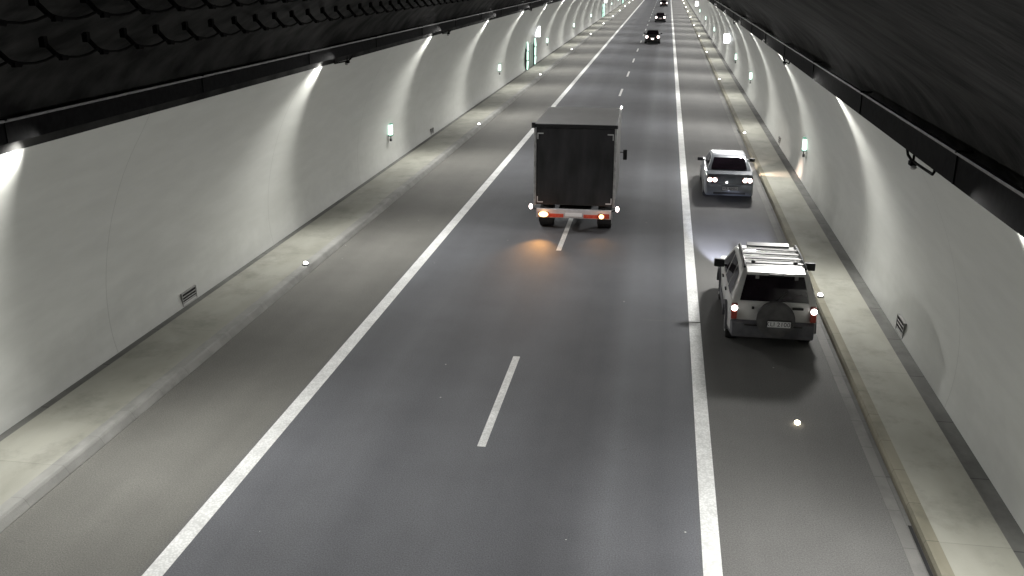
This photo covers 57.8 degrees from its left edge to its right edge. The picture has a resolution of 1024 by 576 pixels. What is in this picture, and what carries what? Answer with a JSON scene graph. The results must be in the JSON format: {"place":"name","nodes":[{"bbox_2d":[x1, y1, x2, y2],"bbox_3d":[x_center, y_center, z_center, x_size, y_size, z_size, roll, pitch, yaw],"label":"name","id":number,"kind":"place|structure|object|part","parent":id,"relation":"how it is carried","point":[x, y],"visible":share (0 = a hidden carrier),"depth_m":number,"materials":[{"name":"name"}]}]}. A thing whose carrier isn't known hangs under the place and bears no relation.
{"place":"outdoors","nodes":[
{"label":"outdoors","id":0,"kind":"place"},
{"bbox_2d":[0,1,625,440],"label":"drain strip","id":1,"kind":"object","parent":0,"point":[92,373],"visible":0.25,"depth_m":22.64,"materials":[{"name":"grey concrete"}]},
{"bbox_2d":[0,0,626,434],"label":"tunnel wall","id":2,"kind":"structure","parent":0,"point":[116,238],"depth_m":21.79,"materials":[{"name":"white paint"}]},
{"bbox_2d":[180,285,197,306],"bbox_3d":[-7.869,0.198,22.585,0.074,0.336,0.710,3,19,9],"label":"wall vent","id":3,"kind":"object","parent":2,"relation":"attached to","point":[190,292],"depth_m":22.54,"materials":[{"name":"grey metal"}]},
{"bbox_2d":[388,123,393,140],"bbox_3d":[-5.050,-6.476,38.610,0.160,0.730,0.270,3,19,9],"label":"marker lamp","id":4,"kind":"object","parent":2,"relation":"attached to","point":[390,128],"visible":1,"depth_m":38.50,"materials":[{"name":"white plastic"}]},
{"bbox_2d":[525,26,539,69],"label":"emergency exit","id":5,"kind":"object","parent":2,"relation":"attached to","point":[530,54],"visible":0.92,"depth_m":77.88,"materials":[{"name":"paint"}]},
{"bbox_2d":[529,42,531,67],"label":"door","id":6,"kind":"structure","parent":5,"relation":"in","point":[530,44],"depth_m":77.37,"materials":[{"name":"paint"}]},
{"bbox_2d":[602,0,606,17],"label":"emergency exit","id":7,"kind":"object","parent":2,"relation":"attached to","point":[603,10],"visible":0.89,"depth_m":164.60,"materials":[{"name":"paint"}]},
{"bbox_2d":[0,0,631,504],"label":"walkway","id":8,"kind":"structure","parent":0,"point":[36,446],"depth_m":20.98,"materials":[{"name":"concrete"}]},
{"bbox_2d":[0,0,933,575],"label":"road","id":9,"kind":"structure","parent":0,"point":[460,360],"depth_m":17.22,"materials":[{"name":"grey asphalt"}]},
{"bbox_2d":[0,0,633,532],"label":"kerb","id":10,"kind":"structure","parent":9,"relation":"on","point":[36,490],"depth_m":19.25,"materials":[{"name":"concrete"}]},
{"bbox_2d":[529,106,626,227],"bbox_3d":[2.327,-4.242,31.027,2.940,3.480,6.069,3,19,8],"label":"box truck","id":11,"kind":"object","parent":9,"relation":"on","point":[577,152],"visible":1,"depth_m":28.32,"materials":[{"name":"metal"}]},
{"bbox_3d":[1.909,-3.685,28.221,2.350,2.380,0.040,3,19,8],"label":"rear door","id":12,"kind":"part","parent":11,"relation":"part of","materials":[{"name":"black metal"}]},
{"bbox_2d":[644,30,661,43],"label":"dark car","id":13,"kind":"object","parent":9,"relation":"on","point":[652,35],"visible":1,"depth_m":104.02,"materials":[{"name":"paint"}]},
{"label":"rear window","id":14,"kind":"part","parent":13,"relation":"part of","materials":[{"name":"black glass"}]},
{"bbox_2d":[655,13,666,21],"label":"dark car","id":15,"kind":"object","parent":9,"relation":"on","point":[660,16],"visible":1,"depth_m":147.82,"materials":[{"name":"paint"}]},
{"bbox_2d":[660,0,668,6],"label":"dark car","id":16,"kind":"object","parent":9,"relation":"on","point":[663,2],"visible":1,"depth_m":213.73,"materials":[{"name":"paint"}]},
{"bbox_2d":[698,150,754,196],"bbox_3d":[8.015,-4.424,34.725,2.120,1.435,4.524,3,19,9],"label":"sedan","id":17,"kind":"object","parent":9,"relation":"on","point":[726,172],"visible":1,"depth_m":33.05,"materials":[{"name":"silver metal"}]},
{"bbox_3d":[7.820,-4.487,33.411,1.240,0.340,0.502,3,19,9],"label":"rear window","id":18,"kind":"part","parent":17,"relation":"part of","materials":[{"name":"black glass"}]},
{"bbox_2d":[714,242,816,341],"bbox_3d":[5.854,-0.138,21.505,2.300,1.865,4.512,3,19,9],"label":"suv","id":19,"kind":"object","parent":9,"relation":"on","point":[765,290],"visible":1,"depth_m":19.71,"materials":[{"name":"silver metal"}]},
{"bbox_3d":[5.107,-0.717,21.787,0.177,0.500,0.870,3,19,9],"label":"side window","id":20,"kind":"part","parent":19,"relation":"part of","materials":[{"name":"grey glass"}]},
{"bbox_3d":[4.967,-0.435,20.960,0.177,0.500,0.700,3,19,9],"label":"side window","id":21,"kind":"part","parent":19,"relation":"part of","materials":[{"name":"grey glass"}]},
{"bbox_3d":[4.845,-0.189,20.240,0.177,0.500,0.640,3,19,9],"label":"side window","id":22,"kind":"part","parent":19,"relation":"part of","materials":[{"name":"grey glass"}]},
{"bbox_3d":[5.565,0.008,19.648,1.420,0.530,0.210,3,19,9],"label":"rear window","id":23,"kind":"part","parent":19,"relation":"part of","materials":[{"name":"black glass"}]},
{"bbox_2d":[681,1,927,575],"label":"gutter","id":24,"kind":"object","parent":9,"relation":"on","point":[909,547],"visible":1,"depth_m":16.47,"materials":[{"name":"concrete"}]},
{"bbox_2d":[681,0,932,575],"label":"drain channel","id":25,"kind":"object","parent":9,"relation":"on","point":[921,553],"visible":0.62,"depth_m":16.71,"materials":[{"name":"grey concrete"}]},
{"bbox_2d":[682,1,954,575],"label":"kerb","id":26,"kind":"structure","parent":9,"relation":"on","point":[935,556],"depth_m":16.86,"materials":[{"name":"grey concrete"}]},
{"bbox_2d":[816,293,823,297],"bbox_3d":[7.591,0.168,22.852,0.160,0.100,0.140,3,19,9],"label":"kerb light","id":27,"kind":"object","parent":26,"relation":"on","point":[820,295],"visible":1,"depth_m":22.81,"materials":[{"name":"white plastic"}]},
{"bbox_2d":[0,0,1023,189],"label":"tunnel vault","id":28,"kind":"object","parent":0,"point":[950,72],"visible":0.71,"depth_m":13.86,"materials":[{"name":"black concrete"}]},
{"bbox_2d":[0,0,311,26],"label":"ceiling cable","id":29,"kind":"object","parent":28,"relation":"hanging from","point":[58,18],"visible":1,"depth_m":11.82,"materials":[{"name":"black rubber"}]},
{"bbox_2d":[0,0,469,66],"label":"ceiling cable","id":30,"kind":"object","parent":28,"relation":"hanging from","point":[43,41],"visible":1,"depth_m":15.93,"materials":[{"name":"black rubber"}]},
{"bbox_2d":[0,0,556,145],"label":"cable tray","id":31,"kind":"object","parent":28,"relation":"hanging from","point":[22,127],"visible":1,"depth_m":18.37,"materials":[{"name":"metal"}]},
{"bbox_2d":[334,55,352,64],"bbox_3d":[-5.148,-7.014,28.368,0.100,0.445,1.813,3,19,9],"label":"cable loop","id":32,"kind":"object","parent":31,"relation":"hanging from","point":[347,61],"visible":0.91,"depth_m":28.64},
{"bbox_2d":[708,0,1023,236],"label":"cable tray","id":33,"kind":"object","parent":28,"relation":"hanging from","point":[998,196],"visible":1,"depth_m":12.97,"materials":[{"name":"metal"}]},
{"bbox_2d":[906,150,935,175],"bbox_3d":[6.294,-1.994,14.344,0.100,0.445,1.813,3,19,9],"label":"cable loop","id":34,"kind":"object","parent":33,"relation":"hanging from","point":[912,163],"visible":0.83,"depth_m":14.61,"materials":[{"name":"black rubber"}]},
{"bbox_2d":[683,0,1023,575],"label":"walkway","id":35,"kind":"structure","parent":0,"point":[971,538],"depth_m":17.40,"materials":[{"name":"concrete"}]},
{"bbox_2d":[686,0,1023,567],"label":"drain strip","id":36,"kind":"object","parent":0,"point":[1009,527],"visible":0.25,"depth_m":18.24,"materials":[{"name":"grey concrete"}]},
{"bbox_2d":[687,0,1023,532],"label":"tunnel wall","id":37,"kind":"structure","parent":0,"point":[937,259],"depth_m":18.44,"materials":[{"name":"white paint"}]},
{"bbox_2d":[724,34,729,42],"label":"wall sign lamp","id":38,"kind":"object","parent":37,"relation":"attached to","point":[726,38],"visible":0.88,"depth_m":77.33,"materials":[{"name":"white plastic"}]},
{"bbox_2d":[801,137,806,156],"bbox_3d":[11.131,-5.362,35.347,0.160,0.730,0.270,3,19,9],"label":"marker lamp","id":39,"kind":"object","parent":37,"relation":"attached to","point":[804,145],"visible":1,"depth_m":35.23,"materials":[{"name":"white plastic"}]},
{"bbox_2d":[895,313,906,338],"bbox_3d":[8.621,0.858,20.559,0.074,0.396,0.650,3,19,9],"label":"wall vent","id":40,"kind":"object","parent":37,"relation":"attached to","point":[901,324],"depth_m":20.51,"materials":[{"name":"grey metal"}]}
]}

